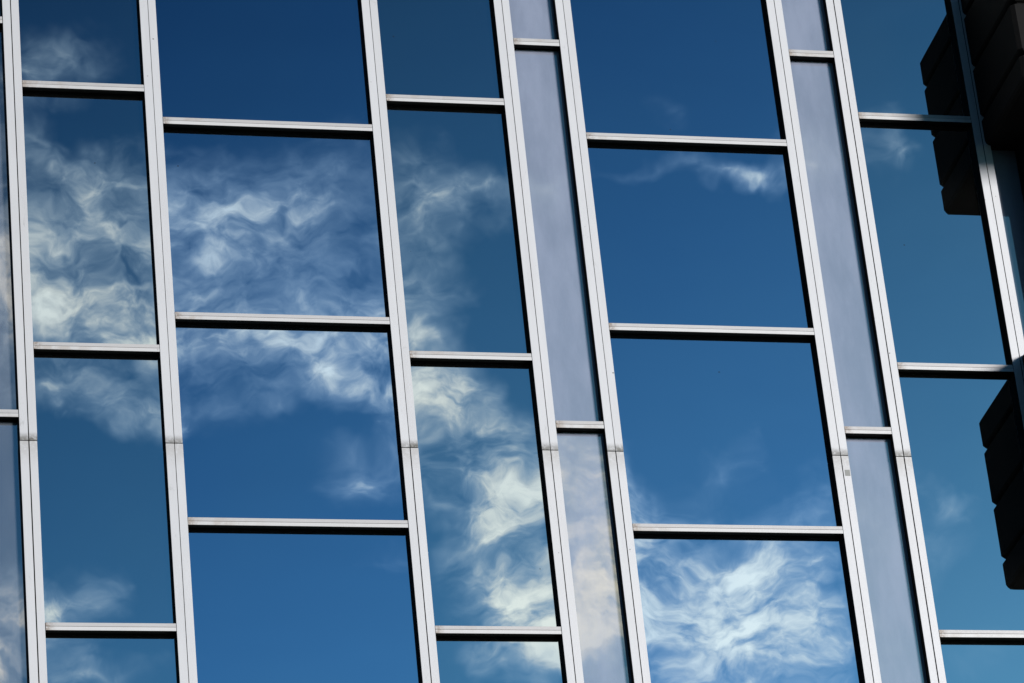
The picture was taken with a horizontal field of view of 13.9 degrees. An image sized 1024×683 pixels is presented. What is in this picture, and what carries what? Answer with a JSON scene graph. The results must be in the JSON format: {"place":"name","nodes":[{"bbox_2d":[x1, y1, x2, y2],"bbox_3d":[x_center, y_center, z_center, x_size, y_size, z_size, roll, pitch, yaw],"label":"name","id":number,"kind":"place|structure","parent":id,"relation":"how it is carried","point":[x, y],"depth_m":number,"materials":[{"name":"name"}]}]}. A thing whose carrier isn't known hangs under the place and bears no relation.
{"place":"outdoors","nodes":[
{"label":"outdoors","id":0,"kind":"place"},
{"bbox_2d":[0,0,1023,682],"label":"glass building","id":1,"kind":"structure","parent":0,"point":[510,340],"depth_m":28.38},
{"bbox_2d":[0,29,17,409],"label":"window pane","id":2,"kind":"structure","parent":1,"relation":"in","point":[8,383],"depth_m":27.77,"materials":[{"name":"grey glass"}]},
{"bbox_2d":[0,422,28,682],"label":"window pane","id":3,"kind":"structure","parent":1,"relation":"in","point":[13,629],"depth_m":26.77,"materials":[{"name":"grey glass"}]},
{"bbox_2d":[18,0,142,84],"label":"window pane","id":4,"kind":"structure","parent":1,"relation":"in","point":[86,41],"depth_m":28.84,"materials":[{"name":"teal glass"}]},
{"bbox_2d":[22,92,157,344],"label":"window pane","id":5,"kind":"structure","parent":1,"relation":"in","point":[92,279],"depth_m":28.16,"materials":[{"name":"teal glass"}]},
{"bbox_2d":[34,354,174,622],"bbox_3d":[-2.659,0.954,27.184,0.845,1.998,0.001,1,-29,-13],"label":"window pane","id":6,"kind":"structure","parent":1,"relation":"in","point":[105,532],"depth_m":27.18,"materials":[{"name":"teal glass"}]},
{"bbox_2d":[45,635,178,682],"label":"window pane","id":7,"kind":"structure","parent":1,"relation":"in","point":[70,658],"depth_m":26.60,"materials":[{"name":"teal glass"}]},
{"bbox_2d":[155,0,370,123],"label":"window pane","id":8,"kind":"structure","parent":1,"relation":"in","point":[265,60],"depth_m":29.09,"materials":[{"name":"blue glass"}]},
{"bbox_2d":[163,129,387,316],"bbox_3d":[-1.617,-0.797,28.452,1.467,1.489,0.001,1,-29,-13],"label":"window pane","id":9,"kind":"structure","parent":1,"relation":"in","point":[260,222],"depth_m":28.46,"materials":[{"name":"blue glass"}]},
{"bbox_2d":[175,324,405,519],"bbox_3d":[-1.476,0.540,27.720,1.467,1.489,0.001,1,-29,-13],"label":"window pane","id":10,"kind":"structure","parent":1,"relation":"in","point":[277,422],"depth_m":27.72,"materials":[{"name":"blue glass"}]},
{"bbox_2d":[188,529,420,682],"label":"window pane","id":11,"kind":"structure","parent":1,"relation":"in","point":[269,606],"depth_m":27.07,"materials":[{"name":"blue glass"}]},
{"bbox_2d":[377,0,501,97],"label":"window pane","id":12,"kind":"structure","parent":1,"relation":"in","point":[429,47],"depth_m":29.46,"materials":[{"name":"teal glass"}]},
{"bbox_2d":[387,106,528,352],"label":"window pane","id":13,"kind":"structure","parent":1,"relation":"in","point":[459,253],"depth_m":28.74,"materials":[{"name":"teal glass"}]},
{"bbox_2d":[410,363,558,626],"bbox_3d":[-0.195,1.014,27.770,0.851,1.998,0.001,1,-29,-13],"label":"window pane","id":14,"kind":"structure","parent":1,"relation":"in","point":[485,512],"depth_m":27.76,"materials":[{"name":"teal glass"}]},
{"bbox_2d":[436,638,564,682],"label":"window pane","id":15,"kind":"structure","parent":1,"relation":"in","point":[460,660],"depth_m":27.19,"materials":[{"name":"teal glass"}]},
{"bbox_2d":[509,0,556,39],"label":"window pane","id":16,"kind":"structure","parent":1,"relation":"in","point":[531,19],"depth_m":29.76,"materials":[{"name":"grey glass"}]},
{"bbox_2d":[514,50,600,420],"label":"window pane","id":17,"kind":"structure","parent":1,"relation":"in","point":[547,148],"depth_m":28.89,"materials":[{"name":"grey glass"}]},
{"bbox_2d":[557,432,631,682],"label":"window pane","id":18,"kind":"structure","parent":1,"relation":"in","point":[586,492],"depth_m":27.71,"materials":[{"name":"grey glass"}]},
{"bbox_2d":[570,0,783,139],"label":"window pane","id":19,"kind":"structure","parent":1,"relation":"in","point":[703,68],"depth_m":29.81,"materials":[{"name":"blue glass"}]},
{"bbox_2d":[587,144,810,327],"bbox_3d":[1.290,-0.726,29.143,1.472,1.489,0.001,1,-29,-13],"label":"window pane","id":20,"kind":"structure","parent":1,"relation":"in","point":[687,236],"depth_m":29.14,"materials":[{"name":"blue glass"}]},
{"bbox_2d":[610,335,839,525],"bbox_3d":[1.431,0.611,28.411,1.472,1.489,0.001,1,-29,-13],"label":"window pane","id":21,"kind":"structure","parent":1,"relation":"in","point":[715,430],"depth_m":28.41,"materials":[{"name":"blue glass"}]},
{"bbox_2d":[634,536,862,682],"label":"window pane","id":22,"kind":"structure","parent":1,"relation":"in","point":[715,609],"depth_m":27.77,"materials":[{"name":"blue glass"}]},
{"bbox_2d":[781,0,830,50],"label":"window pane","id":23,"kind":"structure","parent":1,"relation":"in","point":[804,20],"depth_m":30.25,"materials":[{"name":"grey glass"}]},
{"bbox_2d":[790,61,887,426],"bbox_3d":[2.279,-0.703,29.379,0.343,3.021,0.001,1,-29,-13],"label":"window pane","id":24,"kind":"structure","parent":1,"relation":"in","point":[862,402],"depth_m":29.36,"materials":[{"name":"grey glass"}]},
{"bbox_2d":[846,438,926,682],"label":"window pane","id":25,"kind":"structure","parent":1,"relation":"in","point":[877,502],"depth_m":28.19,"materials":[{"name":"grey glass"}]},
{"bbox_2d":[840,0,966,115],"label":"window pane","id":26,"kind":"structure","parent":1,"relation":"in","point":[903,58],"depth_m":30.30,"materials":[{"name":"teal glass"}]},
{"bbox_2d":[860,124,1009,364],"bbox_3d":[2.967,-0.685,29.542,0.854,1.998,0.001,1,-29,-13],"label":"window pane","id":27,"kind":"structure","parent":1,"relation":"in","point":[940,283],"depth_m":29.54,"materials":[{"name":"teal glass"}]},
{"bbox_2d":[899,374,1023,629],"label":"window pane","id":28,"kind":"structure","parent":1,"relation":"in","point":[965,435],"depth_m":28.59,"materials":[{"name":"teal glass"}]},
{"bbox_2d":[940,642,1023,682],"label":"window pane","id":29,"kind":"structure","parent":1,"relation":"in","point":[964,662],"depth_m":27.97,"materials":[{"name":"teal glass"}]},
{"bbox_2d":[991,150,1023,336],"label":"window pane","id":30,"kind":"structure","parent":1,"relation":"in","point":[1005,164],"depth_m":29.83,"materials":[{"name":"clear glass"}]},
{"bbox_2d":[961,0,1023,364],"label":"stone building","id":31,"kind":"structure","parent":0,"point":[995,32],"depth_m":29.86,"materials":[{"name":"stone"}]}
]}

